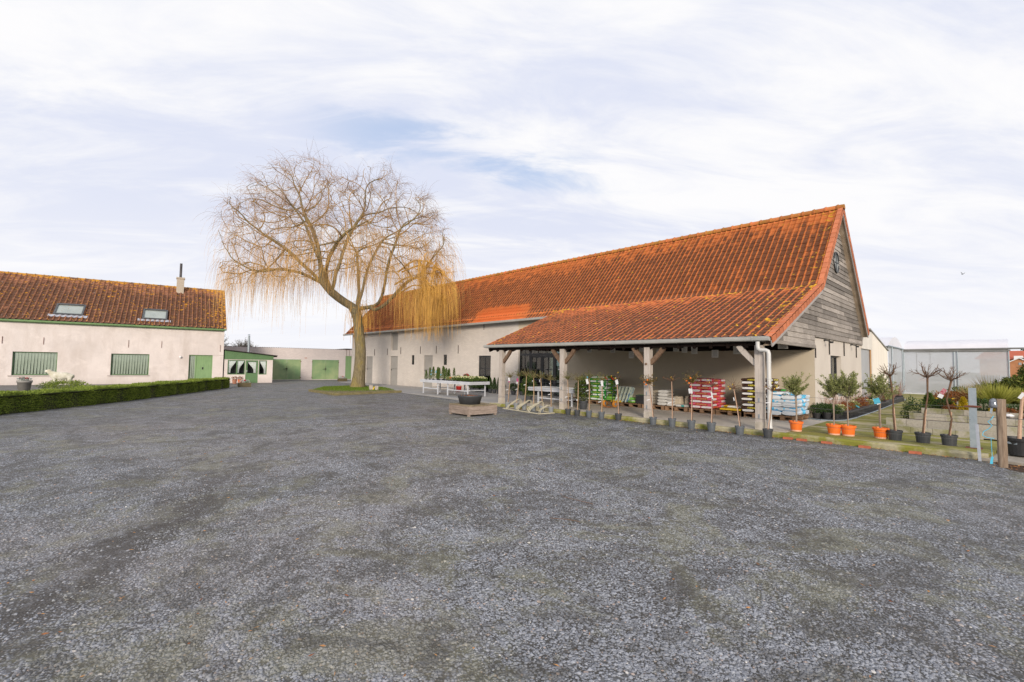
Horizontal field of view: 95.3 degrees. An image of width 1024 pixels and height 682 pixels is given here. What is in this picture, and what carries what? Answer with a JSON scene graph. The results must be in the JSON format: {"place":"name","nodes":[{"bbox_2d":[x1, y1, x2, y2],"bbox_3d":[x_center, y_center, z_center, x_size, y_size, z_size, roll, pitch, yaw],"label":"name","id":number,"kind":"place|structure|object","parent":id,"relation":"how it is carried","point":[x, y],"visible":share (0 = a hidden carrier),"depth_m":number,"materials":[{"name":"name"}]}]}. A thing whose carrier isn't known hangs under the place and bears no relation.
{"place":"outdoors","nodes":[
{"label":"outdoors","id":0,"kind":"place"},
{"bbox_2d":[0,382,297,390],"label":"pavement","id":1,"kind":"structure","parent":0,"point":[10,387],"depth_m":27.10,"materials":[{"name":"concrete"}]},
{"bbox_2d":[16,376,32,390],"bbox_3d":[-23.830,2.087,22.820,0.577,0.721,0.571,4,-4,-43],"label":"flower tub","id":2,"kind":"object","parent":1,"relation":"on","point":[23,384],"visible":0.96,"depth_m":22.69,"materials":[{"name":"stone"}]},
{"bbox_2d":[314,385,391,391],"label":"grass","id":3,"kind":"structure","parent":0,"point":[342,388],"depth_m":27.06,"materials":[{"name":"green plant"}]},
{"bbox_2d":[0,380,1023,681],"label":"gravel yard","id":4,"kind":"structure","parent":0,"point":[294,402],"depth_m":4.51,"materials":[{"name":"gravel"}]},
{"bbox_2d":[36,379,92,388],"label":"juniper","id":5,"kind":"object","parent":4,"relation":"on","point":[49,384],"visible":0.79,"depth_m":23.94,"materials":[{"name":"green plant"}]},
{"bbox_2d":[0,263,226,384],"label":"farmhouse","id":6,"kind":"object","parent":4,"relation":"on","point":[91,331],"visible":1,"depth_m":30.78,"materials":[{"name":"paint"}]},
{"bbox_2d":[7,352,57,375],"bbox_3d":[-28.899,1.391,28.256,2.120,1.460,0.410,3,-4,-35],"label":"window","id":7,"kind":"structure","parent":6,"relation":"in","point":[23,363],"depth_m":28.24,"materials":[{"name":"green glass"}]},
{"bbox_2d":[107,354,148,375],"bbox_3d":[-25.233,1.577,30.799,2.130,1.450,0.410,3,-4,-35],"label":"window","id":8,"kind":"structure","parent":6,"relation":"in","point":[121,364],"depth_m":30.81,"materials":[{"name":"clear glass"}]},
{"bbox_2d":[195,356,211,378],"bbox_3d":[-21.845,2.012,33.073,0.900,1.925,0.098,3,-4,-35],"label":"door","id":9,"kind":"structure","parent":6,"relation":"in","point":[203,363],"depth_m":33.09,"materials":[{"name":"green wood"}]},
{"bbox_2d":[0,377,229,414],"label":"hedge","id":10,"kind":"object","parent":4,"relation":"on","point":[16,401],"visible":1,"depth_m":16.64,"materials":[{"name":"green plant"}]},
{"bbox_2d":[237,379,250,386],"bbox_3d":[-16.825,2.631,29.367,0.720,0.493,0.470,3,-4,-35],"label":"planter box","id":11,"kind":"object","parent":4,"relation":"on","point":[242,383],"visible":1,"depth_m":29.25,"materials":[{"name":"brown wood"}]},
{"bbox_2d":[224,334,277,382],"bbox_3d":[-20.824,1.397,36.799,3.460,3.700,5.420,3,-4,-35],"label":"lean to","id":12,"kind":"object","parent":4,"relation":"on","point":[253,368],"visible":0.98,"depth_m":34.79,"materials":[{"name":"paint"}]},
{"bbox_2d":[227,360,265,374],"bbox_3d":[-19.686,2.265,34.837,2.700,1.700,0.480,3,-4,-35],"label":"window","id":13,"kind":"structure","parent":12,"relation":"in","point":[235,367],"depth_m":34.48,"materials":[{"name":"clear glass"}]},
{"bbox_2d":[245,360,257,382],"bbox_3d":[-19.380,2.275,34.765,0.820,1.680,0.129,3,-4,-35],"label":"door","id":14,"kind":"structure","parent":12,"relation":"in","point":[252,377],"depth_m":34.81,"materials":[{"name":"green wood"}]},
{"bbox_2d":[258,360,266,374],"bbox_3d":[-18.806,1.995,35.211,0.540,1.060,0.072,3,-4,-35],"label":"window","id":15,"kind":"structure","parent":12,"relation":"in","point":[263,362],"depth_m":35.28,"materials":[{"name":"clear glass"}]},
{"bbox_2d":[223,346,351,379],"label":"garage row","id":16,"kind":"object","parent":4,"relation":"on","point":[298,363],"visible":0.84,"depth_m":41.78,"materials":[{"name":"white paint"}]},
{"bbox_2d":[272,359,286,379],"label":"garage door","id":17,"kind":"structure","parent":16,"relation":"in","point":[279,365],"depth_m":40.43,"materials":[{"name":"metal"}]},
{"bbox_2d":[286,359,301,379],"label":"garage door","id":18,"kind":"structure","parent":16,"relation":"in","point":[293,365],"depth_m":41.13,"materials":[{"name":"metal"}]},
{"bbox_2d":[312,360,325,378],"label":"garage door","id":19,"kind":"structure","parent":16,"relation":"in","point":[318,366],"depth_m":42.42,"materials":[{"name":"metal"}]},
{"bbox_2d":[325,360,338,378],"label":"garage door","id":20,"kind":"structure","parent":16,"relation":"in","point":[332,366],"depth_m":43.15,"materials":[{"name":"metal"}]},
{"bbox_2d":[345,356,351,378],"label":"plank door","id":21,"kind":"structure","parent":16,"relation":"in","point":[348,358],"depth_m":44.05,"materials":[{"name":"wood"}]},
{"bbox_2d":[197,140,469,387],"bbox_3d":[-11.277,-4.930,29.707,16.720,15.867,14.357,1,-3,-8],"label":"willow tree","id":22,"kind":"object","parent":4,"relation":"on","point":[426,289],"visible":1,"depth_m":27.41,"materials":[{"name":"brown plant"}]},
{"bbox_2d":[337,392,370,395],"bbox_3d":[-7.972,2.651,23.538,0.170,0.130,1.854,-2,-4,39],"label":"edging sleeper","id":23,"kind":"object","parent":4,"relation":"on","point":[352,393],"visible":0.86,"depth_m":23.43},
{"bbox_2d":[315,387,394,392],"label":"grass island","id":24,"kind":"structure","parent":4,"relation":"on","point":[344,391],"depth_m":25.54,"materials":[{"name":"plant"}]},
{"bbox_2d":[370,390,401,393],"bbox_3d":[-6.750,2.743,25.030,0.170,0.130,1.925,-2,-4,39],"label":"edging sleeper","id":25,"kind":"object","parent":4,"relation":"on","point":[381,392],"visible":0.86,"depth_m":24.88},
{"bbox_2d":[344,382,558,402],"bbox_3d":[-7.230,2.965,28.934,4.630,0.150,23.900,4,-4,-43],"label":"concrete apron","id":26,"kind":"object","parent":4,"relation":"on","point":[490,398],"visible":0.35,"depth_m":24.50,"materials":[{"name":"concrete"}]},
{"bbox_2d":[420,379,489,395],"bbox_3d":[-2.969,2.346,23.567,1.262,0.720,4.202,4,-4,-43],"label":"plant table","id":27,"kind":"object","parent":26,"relation":"on","point":[439,387],"visible":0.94,"depth_m":22.87,"materials":[{"name":"wood"}]},
{"bbox_2d":[449,402,496,416],"bbox_3d":[-1.265,2.203,15.128,1.194,0.339,1.144,4,-4,-43],"label":"wooden crate","id":28,"kind":"object","parent":4,"relation":"on","point":[475,409],"visible":0.86,"depth_m":14.75,"materials":[{"name":"brown wood"}]},
{"bbox_2d":[457,394,481,404],"bbox_3d":[-1.363,1.879,15.125,0.810,0.300,0.810,4,-4,-43],"label":"black tub","id":29,"kind":"object","parent":28,"relation":"on","point":[470,399],"visible":1,"depth_m":14.83,"materials":[{"name":"plastic"}]},
{"bbox_2d":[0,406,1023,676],"bbox_3d":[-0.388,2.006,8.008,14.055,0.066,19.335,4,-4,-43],"label":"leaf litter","id":30,"kind":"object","parent":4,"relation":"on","point":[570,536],"visible":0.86,"depth_m":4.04,"materials":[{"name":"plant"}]},
{"bbox_2d":[512,370,523,408],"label":"standard tree","id":31,"kind":"object","parent":4,"relation":"on","point":[516,404],"visible":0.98,"depth_m":17.12,"materials":[{"name":"brown plant"}]},
{"bbox_2d":[503,399,554,413],"bbox_3d":[0.552,2.275,16.421,0.681,0.366,2.194,3,-4,-34],"label":"bicycle rack","id":32,"kind":"object","parent":4,"relation":"on","point":[530,407],"visible":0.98,"depth_m":16.16,"materials":[{"name":"beige paint"}]},
{"bbox_2d":[527,371,537,410],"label":"standard tree","id":33,"kind":"object","parent":4,"relation":"on","point":[533,408],"visible":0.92,"depth_m":16.52,"materials":[{"name":"brown plant"}]},
{"bbox_2d":[544,374,555,412],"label":"standard tree","id":34,"kind":"object","parent":4,"relation":"on","point":[551,408],"visible":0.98,"depth_m":15.93,"materials":[{"name":"brown plant"}]},
{"bbox_2d":[560,371,574,414],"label":"standard tree","id":35,"kind":"object","parent":4,"relation":"on","point":[568,411],"visible":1,"depth_m":15.38,"materials":[{"name":"brown plant"}]},
{"bbox_2d":[571,372,583,415],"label":"standard tree","id":36,"kind":"object","parent":4,"relation":"on","point":[577,411],"visible":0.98,"depth_m":15.05,"materials":[{"name":"brown plant"}]},
{"bbox_2d":[582,370,595,417],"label":"standard tree","id":37,"kind":"object","parent":4,"relation":"on","point":[589,413],"visible":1,"depth_m":14.74,"materials":[{"name":"brown plant"}]},
{"bbox_2d":[594,372,607,418],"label":"standard tree","id":38,"kind":"object","parent":4,"relation":"on","point":[601,414],"visible":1,"depth_m":14.37,"materials":[{"name":"brown plant"}]},
{"bbox_2d":[343,204,869,429],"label":"barn","id":39,"kind":"structure","parent":4,"relation":"on","point":[756,293],"depth_m":18.15,"materials":[{"name":"paint"}]},
{"bbox_2d":[366,356,372,382],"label":"door","id":40,"kind":"structure","parent":39,"relation":"in","point":[369,359],"depth_m":36.54,"materials":[{"name":"grey wood"}]},
{"bbox_2d":[390,356,397,384],"bbox_3d":[-8.475,2.128,33.705,0.108,2.070,1.050,4,-4,-43],"label":"door","id":41,"kind":"structure","parent":39,"relation":"in","point":[394,359],"depth_m":33.74,"materials":[{"name":"grey wood"}]},
{"bbox_2d":[424,355,432,387],"bbox_3d":[-5.433,1.988,30.494,0.108,2.090,1.040,4,-4,-43],"label":"door","id":42,"kind":"structure","parent":39,"relation":"in","point":[428,360],"depth_m":30.56,"materials":[{"name":"grey wood"}]},
{"bbox_2d":[479,356,490,391],"bbox_3d":[-1.247,1.364,26.628,0.750,3.220,2.080,4,-4,-43],"label":"glass door","id":43,"kind":"structure","parent":39,"relation":"in","point":[484,361],"depth_m":26.36,"materials":[{"name":"glass"}]},
{"bbox_2d":[531,356,541,395],"bbox_3d":[1.216,1.744,23.566,0.104,1.980,0.770,4,-4,-43],"label":"entrance door","id":44,"kind":"structure","parent":39,"relation":"in","point":[536,357],"depth_m":23.56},
{"bbox_2d":[542,356,553,395],"bbox_3d":[1.773,1.722,22.979,0.104,1.980,0.790,4,-4,-43],"label":"entrance door","id":45,"kind":"structure","parent":39,"relation":"in","point":[543,357],"depth_m":23.06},
{"bbox_2d":[830,356,836,378],"bbox_3d":[11.174,1.209,16.808,1.500,1.340,0.560,4,-4,-43],"label":"window","id":46,"kind":"structure","parent":39,"relation":"in","point":[833,358],"depth_m":16.98,"materials":[{"name":"grey glass"}]},
{"bbox_2d":[833,252,838,272],"bbox_3d":[11.603,-2.805,16.704,0.660,0.780,0.052,4,-4,-43],"label":"round window","id":47,"kind":"structure","parent":39,"relation":"in","point":[836,258],"depth_m":16.68,"materials":[{"name":"grey glass"}]},
{"bbox_2d":[611,372,621,420],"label":"standard tree","id":48,"kind":"object","parent":4,"relation":"on","point":[618,415],"visible":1,"depth_m":13.96,"materials":[{"name":"orange plant"}]},
{"bbox_2d":[639,372,657,424],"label":"standard tree","id":49,"kind":"object","parent":4,"relation":"on","point":[653,419],"visible":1,"depth_m":13.16,"materials":[{"name":"brown plant"}]},
{"bbox_2d":[663,374,679,426],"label":"standard tree","id":50,"kind":"object","parent":4,"relation":"on","point":[672,422],"visible":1,"depth_m":12.67,"materials":[{"name":"orange plant"}]},
{"bbox_2d":[682,371,701,428],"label":"standard tree","id":51,"kind":"object","parent":4,"relation":"on","point":[691,423],"visible":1,"depth_m":12.26,"materials":[{"name":"brown plant"}]},
{"bbox_2d":[706,375,717,431],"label":"standard tree","id":52,"kind":"object","parent":4,"relation":"on","point":[711,425],"visible":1,"depth_m":11.84,"materials":[{"name":"orange plant"}]},
{"bbox_2d":[725,379,744,434],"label":"standard tree","id":53,"kind":"object","parent":4,"relation":"on","point":[739,428],"visible":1,"depth_m":11.40,"materials":[{"name":"orange plant"}]},
{"bbox_2d":[502,380,970,439],"bbox_3d":[4.102,1.720,13.610,13.228,0.746,0.330,-2,-4,45],"label":"wire fence","id":54,"kind":"object","parent":4,"relation":"on","point":[760,402],"visible":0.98,"depth_m":11.45,"materials":[{"name":"metal"}]},
{"bbox_2d":[491,403,988,459],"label":"platform kerb","id":55,"kind":"structure","parent":4,"relation":"on","point":[924,450],"depth_m":10.31,"materials":[{"name":"concrete"}]},
{"bbox_2d":[762,380,778,437],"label":"standard tree","id":56,"kind":"object","parent":4,"relation":"on","point":[767,432],"visible":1,"depth_m":10.85,"materials":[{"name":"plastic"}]},
{"bbox_2d":[975,424,981,460],"bbox_3d":[8.448,1.889,8.454,0.024,0.760,0.044,4,-6,-43],"label":"metal stake","id":57,"kind":"object","parent":4,"relation":"on","point":[978,441],"visible":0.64,"depth_m":8.45,"materials":[{"name":"metal"}]},
{"bbox_2d":[981,453,1023,465],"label":"plank board","id":58,"kind":"object","parent":4,"relation":"on","point":[1015,460],"visible":0.5,"depth_m":8.32,"materials":[{"name":"wood"}]},
{"bbox_2d":[1007,392,1023,455],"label":"potted tree","id":59,"kind":"object","parent":58,"relation":"on","point":[1015,444],"visible":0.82,"depth_m":8.56,"materials":[{"name":"black plastic"}]},
{"bbox_2d":[982,398,1023,467],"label":"wooden post","id":60,"kind":"object","parent":4,"relation":"on","point":[999,405],"visible":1,"depth_m":7.90,"materials":[{"name":"brown wood"}]},
{"bbox_2d":[0,0,1023,370],"label":"sky","id":61,"kind":"structure","parent":0,"point":[547,131],"materials":[{"name":"white"}]},
{"bbox_2d":[495,399,825,432],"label":"canopy floor","id":62,"kind":"structure","parent":0,"point":[747,422],"depth_m":14.38,"materials":[{"name":"concrete"}]},
{"bbox_2d":[520,373,537,402],"bbox_3d":[0.700,1.868,18.836,0.756,1.218,0.688,4,-4,-43],"label":"potted laurel","id":63,"kind":"object","parent":62,"relation":"on","point":[528,397],"visible":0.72,"depth_m":18.76,"materials":[{"name":"plant"}]},
{"bbox_2d":[528,386,586,406],"bbox_3d":[1.802,2.147,18.021,1.062,0.690,2.322,4,-4,-43],"label":"plant table","id":64,"kind":"object","parent":62,"relation":"on","point":[553,389],"visible":0.59,"depth_m":17.98,"materials":[{"name":"white metal"}]},
{"bbox_2d":[573,375,594,409],"bbox_3d":[2.489,1.741,16.151,0.757,1.233,0.710,4,-4,-43],"label":"potted holly","id":65,"kind":"object","parent":62,"relation":"on","point":[582,394],"visible":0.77,"depth_m":16.04,"materials":[{"name":"plant"}]},
{"bbox_2d":[600,377,616,406],"bbox_3d":[3.527,1.860,17.119,0.440,1.115,0.508,4,-4,-43],"label":"hand truck","id":66,"kind":"object","parent":62,"relation":"on","point":[614,403],"visible":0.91,"depth_m":17.11,"materials":[{"name":"orange plastic"}]},
{"bbox_2d":[620,402,655,407],"bbox_3d":[4.784,2.394,17.656,1.150,0.142,0.860,4,-4,-43],"label":"pallet","id":67,"kind":"object","parent":62,"relation":"on","point":[631,404],"visible":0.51,"depth_m":17.28,"materials":[{"name":"brown wood"}]},
{"bbox_2d":[665,406,695,411],"bbox_3d":[6.015,2.345,16.357,1.150,0.142,0.800,4,-4,-43],"label":"pallet","id":68,"kind":"object","parent":62,"relation":"on","point":[685,409],"visible":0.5,"depth_m":15.99,"materials":[{"name":"brown wood"}]},
{"bbox_2d":[689,408,722,413],"bbox_3d":[6.626,2.321,15.711,1.150,0.142,0.860,4,-4,-43],"label":"pallet","id":69,"kind":"object","parent":62,"relation":"on","point":[701,410],"visible":0.54,"depth_m":15.38,"materials":[{"name":"brown wood"}]},
{"bbox_2d":[716,409,749,416],"bbox_3d":[7.245,2.296,15.057,1.150,0.142,0.860,4,-4,-43],"label":"pallet","id":70,"kind":"object","parent":62,"relation":"on","point":[729,412],"visible":0.61,"depth_m":14.80,"materials":[{"name":"brown wood"}]},
{"bbox_2d":[772,414,808,420],"bbox_3d":[8.236,2.252,13.903,1.200,0.142,0.740,4,-4,-43],"label":"pallet","id":71,"kind":"object","parent":62,"relation":"on","point":[788,417],"visible":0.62,"depth_m":13.61,"materials":[{"name":"brown wood"}]},
{"bbox_2d":[782,411,804,415],"bbox_3d":[8.197,2.090,13.604,0.760,0.141,0.407,4,-6,-41],"label":"sack","id":72,"kind":"object","parent":71,"relation":"on","point":[792,413],"visible":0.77,"depth_m":13.39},
{"bbox_2d":[772,406,800,411],"bbox_3d":[7.969,1.981,13.692,0.493,0.137,0.799,2,-2,-45],"label":"sack","id":73,"kind":"object","parent":72,"relation":"on","point":[782,408],"visible":0.64,"depth_m":13.48,"materials":[{"name":"plastic"}]},
{"bbox_2d":[861,328,888,398],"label":"metal shed","id":74,"kind":"structure","parent":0,"point":[874,352],"depth_m":20.93,"materials":[{"name":"metal"}]},
{"bbox_2d":[861,349,869,397],"bbox_3d":[15.195,1.604,20.113,1.890,2.500,0.050,4,-4,-43],"label":"sliding door","id":75,"kind":"structure","parent":74,"relation":"in","point":[865,364],"depth_m":20.10,"materials":[{"name":"metal"}]},
{"bbox_2d":[786,394,996,456],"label":"grass","id":76,"kind":"structure","parent":0,"point":[865,424],"depth_m":10.92,"materials":[{"name":"plant"}]},
{"bbox_2d":[781,372,811,431],"bbox_3d":[6.862,1.449,11.294,0.692,1.443,0.582,0,-3,6],"label":"olive tree","id":77,"kind":"object","parent":76,"relation":"on","point":[792,385],"visible":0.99,"depth_m":11.26,"materials":[{"name":"green plant"}]},
{"bbox_2d":[815,373,845,434],"bbox_3d":[7.410,1.442,10.782,0.630,1.419,0.667,3,-3,-34],"label":"olive tree","id":78,"kind":"object","parent":76,"relation":"on","point":[831,387],"visible":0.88,"depth_m":10.74,"materials":[{"name":"green plant"}]},
{"bbox_2d":[813,410,875,419],"bbox_3d":[14.528,2.652,18.739,14.950,0.001,0.870,4,-4,-43],"label":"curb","id":79,"kind":"object","parent":76,"relation":"on","point":[821,418],"visible":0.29,"depth_m":14.14,"materials":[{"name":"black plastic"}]},
{"bbox_2d":[807,405,825,418],"bbox_3d":[9.244,2.121,14.194,0.491,0.450,0.478,4,-4,-43],"label":"potted shrub","id":80,"kind":"object","parent":79,"relation":"on","point":[816,414],"visible":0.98,"depth_m":14.13,"materials":[{"name":"green plant"}]},
{"bbox_2d":[818,403,835,418],"bbox_3d":[9.547,2.099,14.165,0.546,0.500,0.532,-2,-4,39],"label":"potted shrub","id":81,"kind":"object","parent":79,"relation":"on","point":[826,414],"visible":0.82,"depth_m":14.10,"materials":[{"name":"green plant"}]},
{"bbox_2d":[834,370,869,435],"bbox_3d":[7.622,1.385,10.541,0.697,1.514,0.822,-2,-4,40],"label":"olive tree","id":82,"kind":"object","parent":76,"relation":"on","point":[851,385],"visible":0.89,"depth_m":10.55,"materials":[{"name":"green plant"}]},
{"bbox_2d":[803,399,905,420],"bbox_3d":[14.345,2.638,18.870,15.038,0.046,1.408,4,-4,-43],"label":"edging hose","id":83,"kind":"object","parent":76,"relation":"on","point":[851,418],"visible":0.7,"depth_m":14.13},
{"bbox_2d":[862,370,899,438],"bbox_3d":[8.086,1.383,10.258,0.792,1.502,0.713,-1,-3,28],"label":"olive tree","id":84,"kind":"object","parent":76,"relation":"on","point":[880,389],"visible":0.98,"depth_m":10.25,"materials":[{"name":"green plant"}]},
{"bbox_2d":[878,362,902,440],"bbox_3d":[8.195,1.296,10.103,0.401,1.665,0.425,4,-4,-43],"label":"grafted tree","id":85,"kind":"object","parent":76,"relation":"on","point":[895,435],"visible":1,"depth_m":10.06,"materials":[{"name":"plant"}]},
{"bbox_2d":[909,362,941,442],"bbox_3d":[8.634,1.260,9.668,0.448,1.703,0.603,2,-3,-20],"label":"grafted tree","id":86,"kind":"object","parent":76,"relation":"on","point":[920,438],"visible":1,"depth_m":9.70,"materials":[{"name":"plant"}]},
{"bbox_2d":[876,424,983,439],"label":"block wall","id":87,"kind":"structure","parent":76,"relation":"on","point":[938,432],"depth_m":10.90,"materials":[{"name":"concrete"}]},
{"bbox_2d":[937,367,969,445],"bbox_3d":[8.894,1.299,9.410,0.491,1.608,0.527,4,-4,-43],"label":"grafted tree","id":88,"kind":"object","parent":76,"relation":"on","point":[945,440],"visible":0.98,"depth_m":9.44,"materials":[{"name":"plant"}]},
{"bbox_2d":[886,417,1023,439],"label":"block wall","id":89,"kind":"structure","parent":76,"relation":"on","point":[991,432],"depth_m":10.85,"materials":[{"name":"concrete"}]},
{"bbox_2d":[964,388,982,448],"bbox_3d":[9.046,1.508,9.159,0.220,1.170,0.240,4,-4,-43],"label":"steel post","id":90,"kind":"object","parent":76,"relation":"on","point":[972,405],"visible":0.97,"depth_m":9.12,"materials":[{"name":"metal"}]},
{"bbox_2d":[879,337,903,393],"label":"arched tunnel","id":91,"kind":"structure","parent":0,"point":[895,348],"depth_m":28.19,"materials":[{"name":"plastic"}]},
{"bbox_2d":[902,400,1017,426],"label":"garden soil","id":92,"kind":"structure","parent":0,"point":[957,422],"depth_m":11.41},
{"bbox_2d":[900,396,921,417],"bbox_3d":[10.648,1.867,12.434,0.534,0.953,0.497,2,-3,-19],"label":"garden shrub","id":93,"kind":"object","parent":92,"relation":"on","point":[907,405],"visible":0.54,"depth_m":12.44,"materials":[{"name":"green plant"}]},
{"bbox_2d":[919,392,937,407],"bbox_3d":[10.985,1.560,12.332,0.443,0.482,0.499,0,-3,7],"label":"garden shrub","id":94,"kind":"object","parent":92,"relation":"on","point":[931,397],"visible":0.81,"depth_m":12.28,"materials":[{"name":"green plant"}]},
{"bbox_2d":[931,397,956,409],"bbox_3d":[11.216,1.646,12.143,0.591,0.439,0.553,4,-4,-43],"label":"garden shrub","id":95,"kind":"object","parent":92,"relation":"on","point":[943,400],"visible":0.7,"depth_m":12.08,"materials":[{"name":"green plant"}]},
{"bbox_2d":[930,389,977,406],"bbox_3d":[12.577,1.664,13.247,1.156,0.623,1.183,4,-4,-43],"label":"fern clump","id":96,"kind":"object","parent":92,"relation":"on","point":[951,394],"visible":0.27,"depth_m":13.17,"materials":[{"name":"red plant"}]},
{"bbox_2d":[957,397,968,409],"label":"dwarf conifer","id":97,"kind":"object","parent":92,"relation":"on","point":[962,402],"visible":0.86,"depth_m":11.63,"materials":[{"name":"yellow plant"}]},
{"bbox_2d":[909,412,1023,426],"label":"block wall","id":98,"kind":"structure","parent":92,"relation":"on","point":[984,420],"depth_m":11.17,"materials":[{"name":"concrete"}]},
{"bbox_2d":[921,408,1023,418],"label":"block wall","id":99,"kind":"structure","parent":92,"relation":"on","point":[960,412],"depth_m":11.47,"materials":[{"name":"concrete"}]},
{"bbox_2d":[967,398,993,411],"bbox_3d":[11.986,1.641,11.861,0.689,0.454,0.694,4,-4,-43],"label":"garden shrub","id":100,"kind":"object","parent":92,"relation":"on","point":[984,401],"visible":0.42,"depth_m":11.81,"materials":[{"name":"green plant"}]},
{"bbox_2d":[988,364,1023,391],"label":"rhododendron","id":101,"kind":"object","parent":92,"relation":"on","point":[1017,381],"visible":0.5,"depth_m":13.61,"materials":[{"name":"green plant"}]},
{"bbox_2d":[903,339,1023,394],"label":"greenhouse","id":102,"kind":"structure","parent":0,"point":[986,359],"depth_m":28.42,"materials":[{"name":"glass"}]},
{"bbox_2d":[949,384,991,402],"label":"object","id":103,"kind":"object","parent":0,"point":[965,392],"depth_m":13.07,"materials":[{"name":"plant"}]},
{"bbox_2d":[963,381,1020,403],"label":"ornamental grass","id":104,"kind":"object","parent":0,"point":[997,394],"depth_m":12.46,"materials":[{"name":"plant"}]},
{"bbox_2d":[993,462,1023,471],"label":"leaf litter ground","id":105,"kind":"structure","parent":0,"point":[1020,469],"depth_m":7.82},
{"bbox_2d":[1009,351,1023,360],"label":"red roofed house","id":106,"kind":"structure","parent":0,"point":[1013,355],"depth_m":75.99,"materials":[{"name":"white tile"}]},
{"bbox_2d":[1010,357,1023,383],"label":"brick house","id":107,"kind":"structure","parent":0,"point":[1016,364],"depth_m":50.96,"materials":[{"name":"orange brick"}]},
{"bbox_3d":[8.270,2.011,14.210,0.787,0.139,0.405,4,-4,-43],"label":"sack","id":108,"kind":"object","parent":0,"visible":0},
{"bbox_2d":[772,402,781,406],"bbox_3d":[7.948,1.879,13.932,0.416,0.142,0.784,-3,-5,44],"label":"sack","id":109,"kind":"object","parent":108,"relation":"on","point":[775,404],"visible":0.31,"depth_m":13.62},
{"bbox_2d":[772,399,800,403],"bbox_3d":[7.963,1.756,13.665,0.477,0.135,0.789,4,-5,-45],"label":"sack","id":110,"kind":"object","parent":109,"relation":"on","point":[784,401],"visible":0.66,"depth_m":13.47,"materials":[{"name":"plastic"}]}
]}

